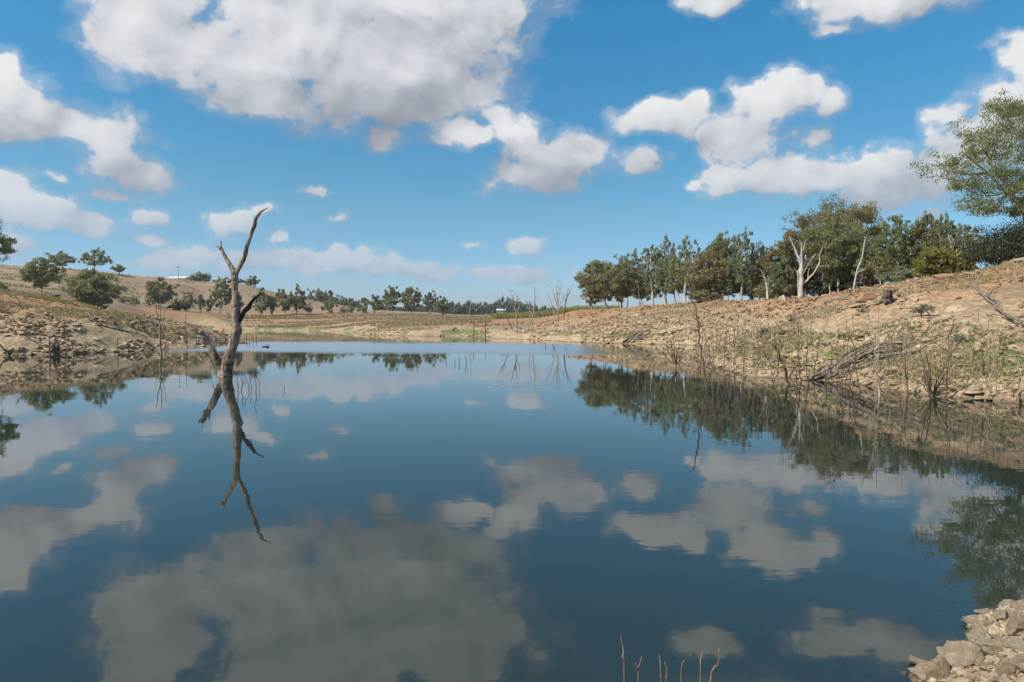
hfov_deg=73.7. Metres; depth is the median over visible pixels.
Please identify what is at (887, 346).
dead sapling
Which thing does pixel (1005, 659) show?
rock
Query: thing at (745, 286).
gum tree
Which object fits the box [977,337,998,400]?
dead sapling
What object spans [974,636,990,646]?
rock
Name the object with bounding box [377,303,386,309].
tree
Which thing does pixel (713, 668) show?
drowned twig
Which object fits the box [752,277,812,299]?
bush
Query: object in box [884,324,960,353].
fallen log
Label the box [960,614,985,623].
rock
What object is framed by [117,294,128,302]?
sapling
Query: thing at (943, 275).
boulder
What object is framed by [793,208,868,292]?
gum tree
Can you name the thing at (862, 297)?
boulder
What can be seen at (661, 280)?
gum tree
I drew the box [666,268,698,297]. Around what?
gum tree
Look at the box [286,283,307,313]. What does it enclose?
gum tree
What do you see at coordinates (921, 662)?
rock
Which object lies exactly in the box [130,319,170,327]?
arched log
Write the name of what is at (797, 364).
dead sapling
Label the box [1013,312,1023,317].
rock
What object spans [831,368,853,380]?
fallen log
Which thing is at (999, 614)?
rock
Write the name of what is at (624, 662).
drowned twig
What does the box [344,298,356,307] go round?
tree
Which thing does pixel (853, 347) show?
dead sapling
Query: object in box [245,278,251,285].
tree
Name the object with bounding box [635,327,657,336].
fallen log
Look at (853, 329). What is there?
dead sapling
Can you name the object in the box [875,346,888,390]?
dead sapling
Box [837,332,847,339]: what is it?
shrub
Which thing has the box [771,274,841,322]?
fallen log
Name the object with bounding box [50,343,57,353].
tree stump
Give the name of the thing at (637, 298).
gum tree
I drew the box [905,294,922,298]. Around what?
rock
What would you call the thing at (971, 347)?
dead sapling
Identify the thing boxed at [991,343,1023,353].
fallen log
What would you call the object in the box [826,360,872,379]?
fallen log
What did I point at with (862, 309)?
shrub
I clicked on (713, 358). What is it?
dead sapling
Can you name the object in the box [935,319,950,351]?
dead sapling
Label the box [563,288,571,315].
dead gum
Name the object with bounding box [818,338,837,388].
dead sapling
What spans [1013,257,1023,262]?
boulder
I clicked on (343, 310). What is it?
sapling
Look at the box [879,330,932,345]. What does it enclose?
fallen log
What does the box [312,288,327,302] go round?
tree
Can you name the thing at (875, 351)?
dead sapling
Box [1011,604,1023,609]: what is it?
rock
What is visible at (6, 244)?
gum tree
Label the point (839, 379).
dead sapling
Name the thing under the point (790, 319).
shrub
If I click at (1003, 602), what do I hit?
rock
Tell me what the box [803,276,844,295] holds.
bush
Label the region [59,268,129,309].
gum tree
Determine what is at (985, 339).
dead sapling
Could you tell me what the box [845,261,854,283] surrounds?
gum tree
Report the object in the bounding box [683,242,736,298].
gum tree
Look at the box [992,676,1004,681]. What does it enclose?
rock
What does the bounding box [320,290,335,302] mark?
tree
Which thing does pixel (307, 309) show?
sapling
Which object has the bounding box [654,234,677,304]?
gum tree
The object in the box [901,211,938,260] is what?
gum tree
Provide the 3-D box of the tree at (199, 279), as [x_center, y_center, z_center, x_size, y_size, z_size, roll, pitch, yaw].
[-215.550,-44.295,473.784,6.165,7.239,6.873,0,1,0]
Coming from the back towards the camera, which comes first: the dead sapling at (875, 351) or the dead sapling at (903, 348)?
the dead sapling at (875, 351)
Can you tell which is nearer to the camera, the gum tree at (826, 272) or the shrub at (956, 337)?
the shrub at (956, 337)
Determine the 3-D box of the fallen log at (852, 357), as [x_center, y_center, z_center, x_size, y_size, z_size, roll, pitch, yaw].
[13.278,0.780,26.697,2.444,1.544,0.292,0,1,10]
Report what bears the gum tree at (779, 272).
on the ground at (970, 301)
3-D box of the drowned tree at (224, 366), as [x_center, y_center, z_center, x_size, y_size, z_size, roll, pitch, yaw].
[-11.528,-1.373,28.600,3.022,8.273,1.075,0,1,0]
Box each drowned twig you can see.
[621,635,625,681]
[635,656,641,681]
[659,655,661,681]
[700,651,702,681]
[710,648,719,681]
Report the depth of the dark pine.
43.48 m
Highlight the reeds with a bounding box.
[490,304,619,318]
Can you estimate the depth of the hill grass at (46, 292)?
336.44 m
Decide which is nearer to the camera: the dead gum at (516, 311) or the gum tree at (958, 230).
the gum tree at (958, 230)
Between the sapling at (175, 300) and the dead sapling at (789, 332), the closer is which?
the dead sapling at (789, 332)
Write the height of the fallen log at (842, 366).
1.430 m
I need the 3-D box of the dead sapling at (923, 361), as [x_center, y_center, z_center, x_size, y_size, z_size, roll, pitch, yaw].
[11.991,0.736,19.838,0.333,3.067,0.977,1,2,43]
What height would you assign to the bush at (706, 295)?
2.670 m
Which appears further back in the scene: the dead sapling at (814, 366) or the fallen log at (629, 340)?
the fallen log at (629, 340)
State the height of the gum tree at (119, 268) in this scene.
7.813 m
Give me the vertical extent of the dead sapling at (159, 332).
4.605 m
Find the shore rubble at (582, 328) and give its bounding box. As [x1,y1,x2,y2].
[363,309,618,342]
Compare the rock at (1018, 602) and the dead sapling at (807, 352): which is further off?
the dead sapling at (807, 352)
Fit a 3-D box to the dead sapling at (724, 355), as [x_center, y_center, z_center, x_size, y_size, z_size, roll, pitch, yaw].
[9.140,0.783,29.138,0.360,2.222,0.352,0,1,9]
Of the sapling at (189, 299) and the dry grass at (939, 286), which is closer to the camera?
the dry grass at (939, 286)
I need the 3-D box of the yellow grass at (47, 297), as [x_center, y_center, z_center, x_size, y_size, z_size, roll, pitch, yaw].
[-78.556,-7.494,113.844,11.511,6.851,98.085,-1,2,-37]
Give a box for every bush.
[0,283,10,288]
[166,301,189,310]
[227,278,244,282]
[689,288,723,302]
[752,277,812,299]
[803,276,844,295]
[836,280,876,291]
[874,266,928,284]
[901,243,959,277]
[955,250,978,273]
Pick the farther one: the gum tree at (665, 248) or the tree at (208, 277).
the tree at (208, 277)
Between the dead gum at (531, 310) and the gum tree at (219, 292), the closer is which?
the dead gum at (531, 310)
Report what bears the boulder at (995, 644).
on the ground at (970, 301)
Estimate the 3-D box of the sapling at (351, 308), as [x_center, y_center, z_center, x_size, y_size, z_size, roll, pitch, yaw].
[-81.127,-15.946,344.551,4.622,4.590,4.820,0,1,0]
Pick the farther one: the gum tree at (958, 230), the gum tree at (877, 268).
the gum tree at (877, 268)
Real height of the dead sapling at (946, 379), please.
2.944 m
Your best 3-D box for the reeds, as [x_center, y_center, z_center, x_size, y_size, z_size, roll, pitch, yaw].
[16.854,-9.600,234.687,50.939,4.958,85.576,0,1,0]
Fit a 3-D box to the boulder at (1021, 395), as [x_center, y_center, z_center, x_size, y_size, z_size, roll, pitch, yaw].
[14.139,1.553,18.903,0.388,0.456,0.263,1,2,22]
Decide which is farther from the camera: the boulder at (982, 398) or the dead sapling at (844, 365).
the dead sapling at (844, 365)
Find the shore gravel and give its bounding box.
[910,603,1023,681]
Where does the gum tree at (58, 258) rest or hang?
on the ground at (970, 301)
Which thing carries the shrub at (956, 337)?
on the ground at (970, 301)
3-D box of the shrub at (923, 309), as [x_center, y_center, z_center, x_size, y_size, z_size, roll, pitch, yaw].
[17.379,-1.234,28.926,1.021,0.701,0.897,1,2,28]
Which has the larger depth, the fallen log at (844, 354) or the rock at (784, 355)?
the rock at (784, 355)
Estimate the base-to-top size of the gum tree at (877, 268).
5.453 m
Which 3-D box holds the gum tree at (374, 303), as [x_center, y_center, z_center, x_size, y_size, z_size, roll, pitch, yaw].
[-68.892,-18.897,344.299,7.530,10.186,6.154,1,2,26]
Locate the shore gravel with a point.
(993, 660)
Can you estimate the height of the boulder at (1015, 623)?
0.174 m
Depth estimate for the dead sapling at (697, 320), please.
23.82 m
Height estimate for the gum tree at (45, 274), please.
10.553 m
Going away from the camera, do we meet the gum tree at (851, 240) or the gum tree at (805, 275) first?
the gum tree at (851, 240)
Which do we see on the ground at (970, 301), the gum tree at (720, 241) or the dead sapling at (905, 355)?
the gum tree at (720, 241)
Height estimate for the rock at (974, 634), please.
0.093 m
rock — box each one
[780,353,790,356]
[845,303,864,308]
[885,340,901,343]
[888,380,910,383]
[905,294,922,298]
[907,654,919,664]
[908,666,928,680]
[915,659,928,666]
[920,338,935,342]
[952,353,963,357]
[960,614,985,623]
[961,391,984,393]
[966,628,986,641]
[971,620,986,629]
[971,675,984,681]
[973,609,988,613]
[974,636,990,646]
[977,660,988,667]
[982,647,997,655]
[986,619,994,624]
[987,633,997,637]
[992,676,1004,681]
[993,609,1007,620]
[996,599,1013,607]
[996,653,1005,657]
[999,637,1012,648]
[1000,657,1011,660]
[1006,609,1022,614]
[1007,637,1023,651]
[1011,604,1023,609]
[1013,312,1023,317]
[1013,599,1023,604]
[1013,663,1023,672]
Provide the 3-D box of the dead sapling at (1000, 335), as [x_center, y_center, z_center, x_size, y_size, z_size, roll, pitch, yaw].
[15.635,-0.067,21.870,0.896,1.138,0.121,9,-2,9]
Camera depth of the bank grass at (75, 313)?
62.56 m
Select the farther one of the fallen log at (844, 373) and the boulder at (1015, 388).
the fallen log at (844, 373)
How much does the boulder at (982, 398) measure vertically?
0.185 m
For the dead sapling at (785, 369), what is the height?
2.399 m
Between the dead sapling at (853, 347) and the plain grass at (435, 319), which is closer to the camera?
the dead sapling at (853, 347)
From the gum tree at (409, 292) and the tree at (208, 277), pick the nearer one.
the gum tree at (409, 292)
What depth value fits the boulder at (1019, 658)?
3.84 m
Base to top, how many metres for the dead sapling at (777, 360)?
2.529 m
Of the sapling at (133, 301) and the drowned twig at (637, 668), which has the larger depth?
the sapling at (133, 301)
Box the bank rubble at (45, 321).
[0,290,248,355]
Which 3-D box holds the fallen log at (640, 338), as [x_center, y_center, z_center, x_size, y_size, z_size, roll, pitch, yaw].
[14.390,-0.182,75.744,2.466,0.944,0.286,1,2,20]
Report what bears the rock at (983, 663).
on the ground at (970, 301)
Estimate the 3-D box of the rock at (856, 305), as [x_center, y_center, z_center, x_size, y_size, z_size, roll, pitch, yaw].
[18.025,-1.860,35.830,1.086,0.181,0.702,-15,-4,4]
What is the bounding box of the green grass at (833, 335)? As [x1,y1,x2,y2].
[706,319,1023,391]
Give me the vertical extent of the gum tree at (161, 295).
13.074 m
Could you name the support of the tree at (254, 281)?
on the ground at (970, 301)
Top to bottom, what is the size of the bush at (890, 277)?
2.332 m
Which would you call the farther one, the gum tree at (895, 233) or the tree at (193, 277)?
the tree at (193, 277)
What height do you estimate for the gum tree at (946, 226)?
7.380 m
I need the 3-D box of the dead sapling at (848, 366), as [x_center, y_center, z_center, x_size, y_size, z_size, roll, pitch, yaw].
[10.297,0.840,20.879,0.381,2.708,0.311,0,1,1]
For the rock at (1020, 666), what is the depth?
3.81 m
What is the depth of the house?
599.56 m
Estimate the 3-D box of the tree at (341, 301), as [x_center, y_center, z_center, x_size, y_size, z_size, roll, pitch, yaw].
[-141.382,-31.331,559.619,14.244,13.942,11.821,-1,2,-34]
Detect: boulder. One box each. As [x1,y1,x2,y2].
[854,292,876,302]
[860,370,870,374]
[882,366,900,374]
[925,656,950,679]
[933,273,954,279]
[939,641,984,666]
[969,385,981,390]
[972,396,991,400]
[979,638,1005,650]
[995,660,1015,676]
[1005,610,1023,635]
[1011,382,1023,392]
[1012,654,1023,669]
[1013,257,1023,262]
[1016,389,1023,402]
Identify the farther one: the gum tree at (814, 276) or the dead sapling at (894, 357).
the gum tree at (814, 276)
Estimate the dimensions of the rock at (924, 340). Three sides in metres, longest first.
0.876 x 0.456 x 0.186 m
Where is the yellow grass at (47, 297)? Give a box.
[0,288,119,311]
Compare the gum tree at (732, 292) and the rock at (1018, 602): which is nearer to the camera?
the rock at (1018, 602)
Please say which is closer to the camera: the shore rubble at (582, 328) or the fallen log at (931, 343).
the fallen log at (931, 343)
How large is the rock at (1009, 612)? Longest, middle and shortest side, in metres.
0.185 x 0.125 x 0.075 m
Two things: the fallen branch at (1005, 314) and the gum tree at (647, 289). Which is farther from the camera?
the gum tree at (647, 289)
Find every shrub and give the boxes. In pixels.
[661,330,685,367]
[757,327,771,339]
[775,329,790,334]
[786,315,797,321]
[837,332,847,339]
[856,305,869,312]
[909,304,935,315]
[912,339,958,396]
[951,334,966,343]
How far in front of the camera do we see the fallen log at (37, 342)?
50.00 m
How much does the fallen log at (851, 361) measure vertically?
0.858 m
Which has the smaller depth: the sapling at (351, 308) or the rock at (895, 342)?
the rock at (895, 342)
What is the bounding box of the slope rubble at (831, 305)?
[586,260,1023,403]
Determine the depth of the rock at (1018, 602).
5.16 m
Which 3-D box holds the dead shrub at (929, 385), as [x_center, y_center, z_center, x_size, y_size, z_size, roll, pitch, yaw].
[12.739,0.967,20.557,1.194,2.171,1.418,1,2,32]
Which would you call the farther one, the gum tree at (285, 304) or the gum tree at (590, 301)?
the gum tree at (285, 304)
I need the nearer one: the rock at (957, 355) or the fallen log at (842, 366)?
the rock at (957, 355)
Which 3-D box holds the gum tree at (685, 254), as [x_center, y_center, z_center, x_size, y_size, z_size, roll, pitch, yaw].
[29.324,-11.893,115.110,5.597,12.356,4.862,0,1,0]
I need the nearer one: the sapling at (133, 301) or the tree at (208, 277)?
the sapling at (133, 301)
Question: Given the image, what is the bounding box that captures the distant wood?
[371,294,577,314]
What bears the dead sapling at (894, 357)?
on the ground at (970, 301)
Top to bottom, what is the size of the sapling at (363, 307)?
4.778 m
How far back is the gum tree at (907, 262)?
75.05 m
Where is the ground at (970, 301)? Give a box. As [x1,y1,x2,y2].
[0,263,1023,681]
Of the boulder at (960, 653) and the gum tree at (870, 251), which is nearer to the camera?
the boulder at (960, 653)
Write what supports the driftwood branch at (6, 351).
on the ground at (970, 301)
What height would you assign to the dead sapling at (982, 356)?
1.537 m
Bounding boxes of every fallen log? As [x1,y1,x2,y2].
[26,336,47,347]
[83,314,120,329]
[100,324,147,337]
[626,330,656,342]
[631,336,652,342]
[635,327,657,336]
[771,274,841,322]
[808,341,871,377]
[809,334,905,379]
[814,344,908,379]
[819,343,882,378]
[820,350,864,370]
[824,358,870,377]
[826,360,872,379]
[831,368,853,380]
[859,343,904,359]
[871,349,922,360]
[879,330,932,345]
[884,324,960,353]
[891,326,974,357]
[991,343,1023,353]
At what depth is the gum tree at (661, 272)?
127.45 m
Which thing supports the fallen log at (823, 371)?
on the ground at (970, 301)
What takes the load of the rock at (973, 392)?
on the ground at (970, 301)
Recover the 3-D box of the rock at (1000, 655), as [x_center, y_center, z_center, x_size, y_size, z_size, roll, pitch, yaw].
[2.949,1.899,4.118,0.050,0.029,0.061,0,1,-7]
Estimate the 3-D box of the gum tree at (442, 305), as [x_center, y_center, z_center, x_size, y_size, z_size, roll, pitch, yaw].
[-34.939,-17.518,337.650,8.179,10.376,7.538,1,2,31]
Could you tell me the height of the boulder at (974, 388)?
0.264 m
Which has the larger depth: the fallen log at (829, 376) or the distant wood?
the distant wood
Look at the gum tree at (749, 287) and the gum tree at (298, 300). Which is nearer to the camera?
the gum tree at (749, 287)
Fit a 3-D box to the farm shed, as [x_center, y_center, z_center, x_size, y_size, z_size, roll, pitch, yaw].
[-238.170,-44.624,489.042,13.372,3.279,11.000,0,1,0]
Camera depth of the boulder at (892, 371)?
24.01 m
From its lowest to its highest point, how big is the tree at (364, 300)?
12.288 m
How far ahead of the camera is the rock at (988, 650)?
4.20 m
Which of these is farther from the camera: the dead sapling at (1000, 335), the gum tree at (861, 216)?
the gum tree at (861, 216)
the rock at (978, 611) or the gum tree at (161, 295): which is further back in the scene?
the gum tree at (161, 295)
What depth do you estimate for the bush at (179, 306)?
279.01 m
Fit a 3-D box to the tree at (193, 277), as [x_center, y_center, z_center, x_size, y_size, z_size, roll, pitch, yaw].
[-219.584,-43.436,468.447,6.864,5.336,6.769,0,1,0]
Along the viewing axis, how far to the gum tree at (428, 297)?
344.15 m
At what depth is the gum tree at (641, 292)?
138.91 m
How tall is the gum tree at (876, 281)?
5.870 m
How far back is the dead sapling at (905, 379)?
21.10 m
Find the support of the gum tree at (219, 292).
on the ground at (970, 301)
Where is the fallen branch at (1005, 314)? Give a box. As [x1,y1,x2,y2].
[966,277,1023,324]
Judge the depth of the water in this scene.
7.80 m
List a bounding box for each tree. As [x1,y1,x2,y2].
[0,219,18,266]
[19,252,66,294]
[48,251,79,267]
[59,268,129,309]
[79,247,113,267]
[110,264,125,274]
[145,277,180,308]
[187,274,197,280]
[196,272,204,281]
[197,208,267,376]
[200,273,211,281]
[208,276,231,314]
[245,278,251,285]
[249,275,260,286]
[252,287,271,315]
[274,288,293,313]
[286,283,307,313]
[307,289,315,300]
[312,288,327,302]
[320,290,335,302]
[321,298,337,313]
[331,294,347,305]
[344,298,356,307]
[355,297,368,308]
[367,294,381,312]
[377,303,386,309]
[381,285,401,313]
[399,287,422,312]
[421,289,438,313]
[433,295,450,314]
[573,259,612,308]
[580,293,604,309]
[595,254,643,307]
[615,248,645,304]
[632,267,657,305]
[635,280,649,304]
[636,244,664,304]
[644,277,663,304]
[652,251,683,303]
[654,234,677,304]
[654,259,669,303]
[664,259,685,302]
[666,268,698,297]
[669,235,700,302]
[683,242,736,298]
[703,229,738,294]
[711,278,732,294]
[721,288,737,299]
[722,225,761,300]
[731,264,745,292]
[733,262,757,299]
[746,279,755,299]
[748,240,771,298]
[752,241,804,286]
[766,257,796,297]
[774,193,888,275]
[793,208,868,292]
[803,259,817,295]
[808,273,827,294]
[817,252,837,291]
[837,272,849,283]
[844,256,886,284]
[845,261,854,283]
[851,253,875,285]
[856,237,880,286]
[865,214,920,269]
[869,248,888,283]
[880,239,925,279]
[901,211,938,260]
[907,88,1023,226]
[928,210,962,251]
[942,224,988,263]
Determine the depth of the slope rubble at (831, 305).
35.87 m
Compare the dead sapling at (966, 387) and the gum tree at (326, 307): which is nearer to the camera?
the dead sapling at (966, 387)
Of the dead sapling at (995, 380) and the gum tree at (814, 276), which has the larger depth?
the gum tree at (814, 276)
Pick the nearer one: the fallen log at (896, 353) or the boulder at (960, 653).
the boulder at (960, 653)
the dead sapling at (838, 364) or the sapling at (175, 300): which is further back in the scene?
the sapling at (175, 300)
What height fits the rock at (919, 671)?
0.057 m
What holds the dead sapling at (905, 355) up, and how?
in the water
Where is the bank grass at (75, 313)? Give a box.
[0,290,221,339]
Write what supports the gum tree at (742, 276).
on the ground at (970, 301)
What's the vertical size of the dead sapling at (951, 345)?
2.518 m
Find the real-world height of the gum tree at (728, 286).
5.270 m
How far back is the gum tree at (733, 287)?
105.86 m
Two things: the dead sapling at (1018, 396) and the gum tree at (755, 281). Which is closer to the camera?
the dead sapling at (1018, 396)
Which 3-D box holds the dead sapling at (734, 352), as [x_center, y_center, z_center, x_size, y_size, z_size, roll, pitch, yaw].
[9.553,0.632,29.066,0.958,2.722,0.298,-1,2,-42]
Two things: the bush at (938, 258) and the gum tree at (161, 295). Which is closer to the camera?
the bush at (938, 258)
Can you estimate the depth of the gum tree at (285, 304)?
328.74 m
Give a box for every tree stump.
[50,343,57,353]
[876,289,893,304]
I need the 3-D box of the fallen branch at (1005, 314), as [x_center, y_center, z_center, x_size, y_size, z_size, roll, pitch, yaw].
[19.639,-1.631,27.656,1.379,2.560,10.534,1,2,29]
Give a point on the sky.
(460, 150)
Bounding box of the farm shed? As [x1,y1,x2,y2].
[168,276,188,279]
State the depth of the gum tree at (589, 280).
141.03 m
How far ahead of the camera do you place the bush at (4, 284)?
125.00 m
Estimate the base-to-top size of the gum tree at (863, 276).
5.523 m
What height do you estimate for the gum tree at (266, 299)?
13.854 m
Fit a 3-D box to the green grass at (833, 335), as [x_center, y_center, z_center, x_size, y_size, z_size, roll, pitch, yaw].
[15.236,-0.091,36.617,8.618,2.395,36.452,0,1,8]
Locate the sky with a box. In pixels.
[0,0,1023,309]
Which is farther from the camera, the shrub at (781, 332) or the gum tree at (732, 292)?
the gum tree at (732, 292)
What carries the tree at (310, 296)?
on the ground at (970, 301)
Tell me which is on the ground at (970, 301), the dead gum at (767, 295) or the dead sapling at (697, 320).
the dead gum at (767, 295)
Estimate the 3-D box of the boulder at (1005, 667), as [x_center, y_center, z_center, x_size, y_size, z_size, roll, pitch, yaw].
[2.799,1.867,3.862,0.108,0.121,0.067,0,1,0]
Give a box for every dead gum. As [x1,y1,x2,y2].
[508,289,519,328]
[529,285,535,327]
[545,281,565,319]
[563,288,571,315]
[760,269,768,299]
[790,238,822,297]
[853,239,865,288]
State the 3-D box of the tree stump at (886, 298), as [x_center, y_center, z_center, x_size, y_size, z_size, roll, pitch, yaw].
[18.646,-1.956,33.846,0.929,1.188,0.979,0,1,0]
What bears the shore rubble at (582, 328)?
on the ground at (970, 301)
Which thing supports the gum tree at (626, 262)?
on the ground at (970, 301)
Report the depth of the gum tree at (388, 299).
338.60 m
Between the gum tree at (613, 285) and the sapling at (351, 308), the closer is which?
the gum tree at (613, 285)
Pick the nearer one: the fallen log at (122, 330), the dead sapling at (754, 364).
the dead sapling at (754, 364)
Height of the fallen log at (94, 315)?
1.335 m
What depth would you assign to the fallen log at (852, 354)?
27.04 m
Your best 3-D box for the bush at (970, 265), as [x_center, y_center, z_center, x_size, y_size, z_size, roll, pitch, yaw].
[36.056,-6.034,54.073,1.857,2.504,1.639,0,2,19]
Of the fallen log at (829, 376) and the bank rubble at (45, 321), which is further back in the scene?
the bank rubble at (45, 321)
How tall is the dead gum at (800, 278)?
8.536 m
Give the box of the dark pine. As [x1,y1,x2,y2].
[942,212,1023,272]
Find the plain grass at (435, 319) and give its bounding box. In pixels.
[226,312,492,328]
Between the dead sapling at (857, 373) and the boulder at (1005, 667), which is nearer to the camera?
the boulder at (1005, 667)
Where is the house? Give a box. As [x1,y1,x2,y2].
[496,309,505,312]
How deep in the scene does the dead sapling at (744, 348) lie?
27.13 m
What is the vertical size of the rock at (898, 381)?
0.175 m
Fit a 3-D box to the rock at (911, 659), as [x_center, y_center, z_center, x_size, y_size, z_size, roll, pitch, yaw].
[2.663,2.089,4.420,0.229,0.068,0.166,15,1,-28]
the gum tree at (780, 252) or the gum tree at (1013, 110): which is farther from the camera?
the gum tree at (780, 252)
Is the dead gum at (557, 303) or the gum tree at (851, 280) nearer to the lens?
the gum tree at (851, 280)
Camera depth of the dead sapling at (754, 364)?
26.09 m
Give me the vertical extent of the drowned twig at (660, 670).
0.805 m
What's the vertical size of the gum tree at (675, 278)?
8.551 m
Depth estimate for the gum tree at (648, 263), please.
132.48 m
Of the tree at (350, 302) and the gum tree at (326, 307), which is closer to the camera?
the gum tree at (326, 307)
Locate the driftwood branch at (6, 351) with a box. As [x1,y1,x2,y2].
[0,344,22,355]
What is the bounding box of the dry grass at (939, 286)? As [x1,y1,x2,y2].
[566,256,1023,380]
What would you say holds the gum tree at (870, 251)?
on the ground at (970, 301)
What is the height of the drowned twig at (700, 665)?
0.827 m
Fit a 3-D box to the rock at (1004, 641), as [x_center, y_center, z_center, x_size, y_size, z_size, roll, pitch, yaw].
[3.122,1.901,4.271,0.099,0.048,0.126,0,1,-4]
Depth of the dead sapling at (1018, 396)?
18.76 m
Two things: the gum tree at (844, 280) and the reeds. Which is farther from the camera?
the reeds
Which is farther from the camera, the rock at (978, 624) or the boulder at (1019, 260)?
the boulder at (1019, 260)
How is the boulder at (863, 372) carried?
on the ground at (970, 301)
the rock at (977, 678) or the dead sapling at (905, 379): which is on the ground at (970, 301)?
the rock at (977, 678)
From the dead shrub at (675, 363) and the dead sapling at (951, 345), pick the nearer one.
the dead sapling at (951, 345)
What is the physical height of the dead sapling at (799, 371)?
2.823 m
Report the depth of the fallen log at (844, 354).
27.37 m
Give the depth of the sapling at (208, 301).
297.27 m
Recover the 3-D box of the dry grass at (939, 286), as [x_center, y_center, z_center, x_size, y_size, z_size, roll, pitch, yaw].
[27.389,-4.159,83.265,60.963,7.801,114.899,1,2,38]
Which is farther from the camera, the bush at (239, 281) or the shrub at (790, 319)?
the bush at (239, 281)
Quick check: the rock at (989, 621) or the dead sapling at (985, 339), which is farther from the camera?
the dead sapling at (985, 339)
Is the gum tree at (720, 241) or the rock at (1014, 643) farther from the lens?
the gum tree at (720, 241)
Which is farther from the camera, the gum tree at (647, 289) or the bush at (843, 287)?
the gum tree at (647, 289)
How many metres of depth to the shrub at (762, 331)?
39.10 m
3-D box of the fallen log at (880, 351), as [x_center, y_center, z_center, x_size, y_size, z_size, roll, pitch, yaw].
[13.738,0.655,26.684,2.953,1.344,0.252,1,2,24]
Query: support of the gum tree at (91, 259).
on the ground at (970, 301)
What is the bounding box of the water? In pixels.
[0,330,1023,681]
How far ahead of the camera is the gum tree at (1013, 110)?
44.96 m
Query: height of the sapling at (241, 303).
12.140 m
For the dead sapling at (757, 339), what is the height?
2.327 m
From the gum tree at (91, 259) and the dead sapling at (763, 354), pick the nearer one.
the dead sapling at (763, 354)
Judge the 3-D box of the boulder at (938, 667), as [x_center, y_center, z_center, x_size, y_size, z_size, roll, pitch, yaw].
[2.563,1.973,4.092,0.149,0.175,0.104,0,1,0]
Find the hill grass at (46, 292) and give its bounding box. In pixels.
[0,264,390,313]
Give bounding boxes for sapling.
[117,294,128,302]
[126,295,139,305]
[143,295,154,307]
[154,300,164,353]
[170,297,182,305]
[180,291,197,310]
[195,294,206,312]
[205,295,215,312]
[231,296,244,309]
[268,296,279,315]
[303,302,313,313]
[339,306,348,312]
[347,305,355,312]
[357,305,366,312]
[688,300,706,386]
[711,337,715,376]
[721,334,729,374]
[733,326,744,375]
[736,331,754,378]
[749,323,760,360]
[752,347,757,380]
[754,330,771,377]
[770,329,797,384]
[772,329,786,383]
[781,315,807,352]
[788,350,807,383]
[793,334,823,384]
[795,320,805,381]
[812,329,824,378]
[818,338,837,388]
[827,345,845,383]
[829,362,841,396]
[839,336,846,386]
[840,324,852,395]
[842,310,854,347]
[843,321,868,372]
[844,353,860,391]
[856,305,888,396]
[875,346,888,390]
[882,328,889,366]
[887,329,901,379]
[889,321,908,394]
[890,318,916,393]
[903,299,910,397]
[916,316,931,398]
[932,321,956,397]
[934,311,956,369]
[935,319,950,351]
[961,371,973,402]
[969,323,978,371]
[975,338,989,374]
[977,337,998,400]
[978,309,993,366]
[981,355,1000,401]
[987,323,1015,349]
[1017,361,1019,403]
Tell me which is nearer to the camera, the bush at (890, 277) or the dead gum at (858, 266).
the bush at (890, 277)
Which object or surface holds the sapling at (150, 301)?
on the ground at (970, 301)
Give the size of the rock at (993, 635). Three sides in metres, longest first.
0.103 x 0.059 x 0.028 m
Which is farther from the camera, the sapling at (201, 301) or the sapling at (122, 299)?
the sapling at (201, 301)
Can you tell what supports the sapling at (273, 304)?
on the ground at (970, 301)
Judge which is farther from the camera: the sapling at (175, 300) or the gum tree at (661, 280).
the sapling at (175, 300)

